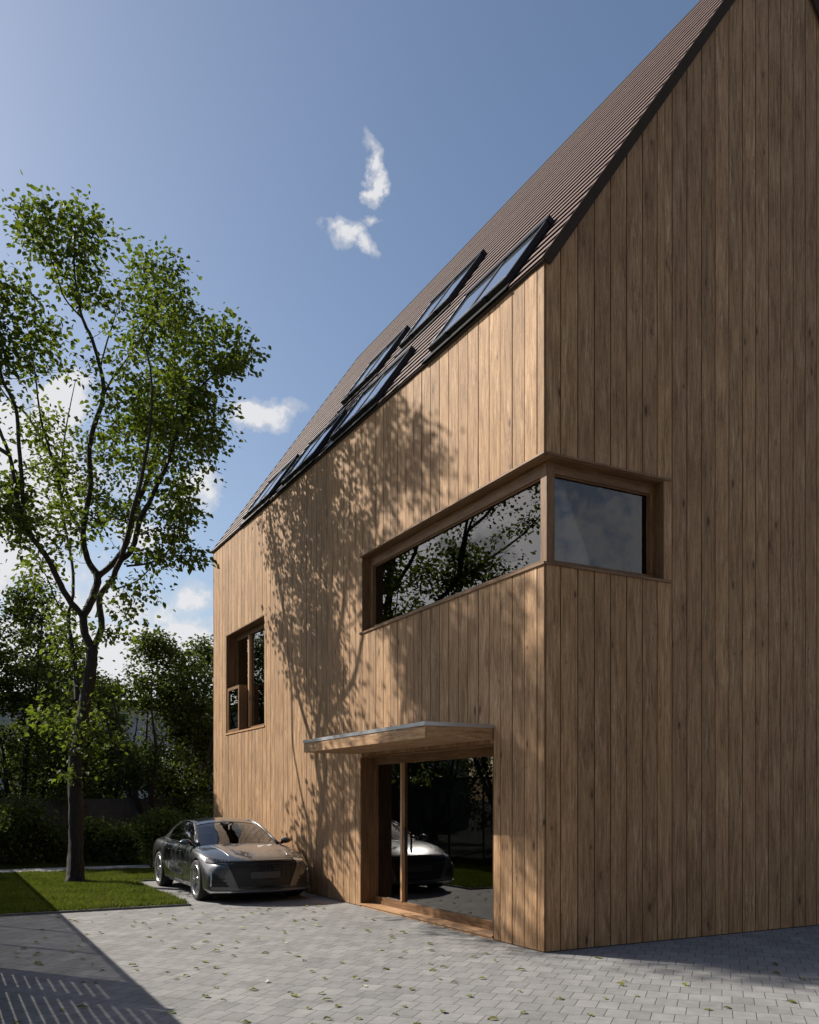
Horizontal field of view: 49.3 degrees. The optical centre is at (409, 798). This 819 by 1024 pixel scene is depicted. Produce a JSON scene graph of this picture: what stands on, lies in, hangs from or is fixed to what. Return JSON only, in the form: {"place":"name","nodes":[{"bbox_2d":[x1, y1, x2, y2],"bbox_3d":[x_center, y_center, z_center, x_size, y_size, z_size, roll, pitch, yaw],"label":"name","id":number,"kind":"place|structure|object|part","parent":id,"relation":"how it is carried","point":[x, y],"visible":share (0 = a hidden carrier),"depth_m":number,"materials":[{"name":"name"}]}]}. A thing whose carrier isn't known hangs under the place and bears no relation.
{"place":"outdoors","nodes":[
{"label":"outdoors","id":0,"kind":"place"},
{"bbox_2d":[0,855,151,869],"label":"grass strip","id":1,"kind":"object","parent":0,"point":[63,863],"depth_m":23.51,"materials":[{"name":"green plant"}]},
{"bbox_2d":[0,864,153,871],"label":"garden path","id":2,"kind":"structure","parent":0,"point":[64,868],"depth_m":22.50,"materials":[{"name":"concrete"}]},
{"bbox_2d":[153,798,212,838],"bbox_3d":[-6.118,1.063,23.950,2.024,2.133,1.586,0,0,-14],"label":"garden shrub","id":3,"kind":"object","parent":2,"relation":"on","point":[188,818],"visible":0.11,"depth_m":23.91,"materials":[{"name":"green plant"}]},
{"bbox_2d":[0,863,188,913],"bbox_3d":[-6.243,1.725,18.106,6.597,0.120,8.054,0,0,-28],"label":"lawn grass","id":4,"kind":"structure","parent":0,"point":[21,891],"depth_m":16.54,"materials":[{"name":"green plant"}]},
{"bbox_2d":[0,815,24,851],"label":"garden shrub","id":5,"kind":"object","parent":4,"relation":"on","point":[2,833],"visible":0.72,"depth_m":23.09,"materials":[{"name":"green plant"}]},
{"bbox_2d":[0,785,59,864],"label":"garden shrub","id":6,"kind":"object","parent":4,"relation":"on","point":[17,817],"visible":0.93,"depth_m":23.38,"materials":[{"name":"green plant"}]},
{"bbox_2d":[22,810,68,863],"bbox_3d":[-9.688,1.191,24.090,1.435,1.762,1.831,0,0,3],"label":"garden shrub","id":7,"kind":"object","parent":4,"relation":"on","point":[57,843],"visible":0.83,"depth_m":23.82,"materials":[{"name":"green plant"}]},
{"bbox_2d":[62,813,116,862],"bbox_3d":[-8.706,1.117,24.370,1.664,1.636,1.540,0,0,8],"label":"garden shrub","id":8,"kind":"object","parent":4,"relation":"on","point":[90,844],"visible":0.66,"depth_m":24.18,"materials":[{"name":"green plant"}]},
{"bbox_2d":[85,812,146,863],"bbox_3d":[-7.811,1.223,24.217,1.510,1.670,1.927,0,0,11],"label":"garden shrub","id":9,"kind":"object","parent":4,"relation":"on","point":[123,849],"visible":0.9,"depth_m":23.95,"materials":[{"name":"green plant"}]},
{"bbox_2d":[0,169,270,881],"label":"maple tree","id":10,"kind":"object","parent":4,"relation":"on","point":[147,422],"visible":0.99,"depth_m":17.80,"materials":[{"name":"green plant"}]},
{"bbox_2d":[126,799,180,866],"bbox_3d":[-6.595,0.989,23.159,1.454,1.943,1.572,0,0,-16],"label":"garden shrub","id":11,"kind":"object","parent":4,"relation":"on","point":[149,833],"visible":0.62,"depth_m":22.98,"materials":[{"name":"green plant"}]},
{"bbox_2d":[188,796,212,819],"bbox_3d":[-5.309,0.947,24.628,2.034,2.045,1.882,0,0,-29],"label":"garden shrub","id":12,"kind":"object","parent":4,"relation":"on","point":[206,807],"visible":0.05,"depth_m":24.57,"materials":[{"name":"green plant"}]},
{"bbox_2d":[0,695,212,798],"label":"neighbour building","id":13,"kind":"structure","parent":0,"point":[131,730],"depth_m":45.26,"materials":[{"name":"black metal"}]},
{"bbox_2d":[0,0,699,702],"label":"sky","id":14,"kind":"structure","parent":0,"point":[320,163],"materials":[{"name":"blue"}]},
{"bbox_2d":[0,881,818,1023],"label":"paving","id":15,"kind":"structure","parent":0,"point":[737,975],"depth_m":9.22,"materials":[{"name":"grey stone"}]},
{"bbox_2d":[0,879,190,916],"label":"lawn kerb","id":16,"kind":"structure","parent":15,"relation":"on","point":[89,910],"depth_m":14.26,"materials":[{"name":"concrete"}]},
{"bbox_2d":[153,817,308,899],"bbox_3d":[-3.649,1.091,17.562,2.140,1.417,5.055,0,0,-28],"label":"parked car","id":17,"kind":"object","parent":15,"relation":"on","point":[207,858],"visible":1,"depth_m":15.95,"materials":[{"name":"grey paint"}]},
{"bbox_3d":[-4.571,0.648,17.776,0.205,0.369,1.109,0,0,-28],"label":"side window","id":18,"kind":"part","parent":17,"relation":"part of","materials":[{"name":"black glass"}]},
{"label":"side window","id":19,"kind":"part","parent":17,"relation":"part of","materials":[{"name":"black glass"}]},
{"bbox_2d":[212,0,818,951],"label":"timber house","id":20,"kind":"structure","parent":15,"relation":"on","point":[516,598],"depth_m":11.91,"materials":[{"name":"brown wood"}]},
{"bbox_2d":[225,615,264,734],"bbox_3d":[-3.665,-2.749,20.530,0.330,2.418,2.920,0,0,-28],"label":"side window","id":21,"kind":"structure","parent":20,"relation":"in","point":[245,645],"depth_m":20.91,"materials":[{"name":"brown wood"}]},
{"bbox_2d":[239,454,299,526],"bbox_3d":[-3.126,-6.828,19.866,0.764,1.141,1.980,0,0,-28],"label":"roof window","id":22,"kind":"structure","parent":20,"relation":"in","point":[274,482],"depth_m":19.58,"materials":[{"name":"glass"}]},
{"bbox_2d":[277,409,347,492],"bbox_3d":[-1.939,-6.828,17.637,0.764,1.141,1.930,0,0,-28],"label":"roof window","id":23,"kind":"structure","parent":20,"relation":"in","point":[317,443],"depth_m":17.33,"materials":[{"name":"glass"}]},
{"bbox_2d":[325,345,415,449],"bbox_3d":[-0.706,-6.828,15.320,0.764,1.141,2.040,0,0,-28],"label":"roof window","id":24,"kind":"structure","parent":20,"relation":"in","point":[368,399],"depth_m":15.00,"materials":[{"name":"glass"}]},
{"bbox_2d":[337,325,410,412],"bbox_3d":[-0.753,-8.740,18.240,0.798,1.190,1.840,0,0,-28],"label":"roof window","id":25,"kind":"structure","parent":20,"relation":"in","point":[377,363],"depth_m":17.92,"materials":[{"name":"glass"}]},
{"bbox_2d":[394,249,486,357],"bbox_3d":[0.521,-8.740,15.848,0.798,1.190,1.940,0,0,-28],"label":"roof window","id":26,"kind":"structure","parent":20,"relation":"in","point":[444,298],"depth_m":15.56,"materials":[{"name":"glass"}]},
{"bbox_2d":[421,214,553,363],"bbox_3d":[1.009,-6.828,12.098,0.764,1.141,2.140,0,0,-28],"label":"roof window","id":27,"kind":"structure","parent":20,"relation":"in","point":[497,280],"depth_m":11.79,"materials":[{"name":"glass"}]},
{"bbox_2d":[359,451,671,634],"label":"corner window","id":28,"kind":"structure","parent":20,"relation":"in","point":[550,508],"depth_m":11.33,"materials":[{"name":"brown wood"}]},
{"label":"ground","id":29,"kind":"structure","parent":0,"visible":0},
{"bbox_2d":[0,641,24,797],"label":"garden tree","id":30,"kind":"object","parent":29,"relation":"on","point":[1,643],"visible":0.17,"depth_m":28.63,"materials":[{"name":"green plant"}]},
{"bbox_2d":[0,574,123,818],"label":"garden tree","id":31,"kind":"object","parent":29,"relation":"on","point":[21,612],"visible":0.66,"depth_m":26.98,"materials":[{"name":"green plant"}]},
{"bbox_2d":[0,654,142,798],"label":"garden tree","id":32,"kind":"object","parent":29,"relation":"on","point":[19,777],"visible":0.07,"depth_m":32.95,"materials":[{"name":"green plant"}]},
{"bbox_2d":[7,674,167,813],"bbox_3d":[-11.582,-1.206,31.296,4.816,6.226,5.483,0,0,39],"label":"garden tree","id":33,"kind":"object","parent":29,"relation":"on","point":[114,793],"visible":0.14,"depth_m":30.82,"materials":[{"name":"green plant"}]},
{"bbox_2d":[0,797,212,860],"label":"concrete fence","id":34,"kind":"object","parent":29,"relation":"on","point":[126,806],"visible":0.07,"depth_m":26.55,"materials":[{"name":"grey concrete"}]},
{"bbox_2d":[92,624,212,820],"bbox_3d":[-7.412,-1.696,28.097,4.816,7.240,5.483,0,0,-38],"label":"garden tree","id":35,"kind":"object","parent":29,"relation":"on","point":[174,709],"visible":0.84,"depth_m":27.28,"materials":[{"name":"green plant"}]},
{"bbox_2d":[132,633,212,813],"bbox_3d":[-6.244,-1.764,30.156,4.499,7.609,5.608,0,0,40],"label":"garden tree","id":36,"kind":"object","parent":29,"relation":"on","point":[207,651],"visible":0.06,"depth_m":29.66,"materials":[{"name":"green plant"}]}
]}

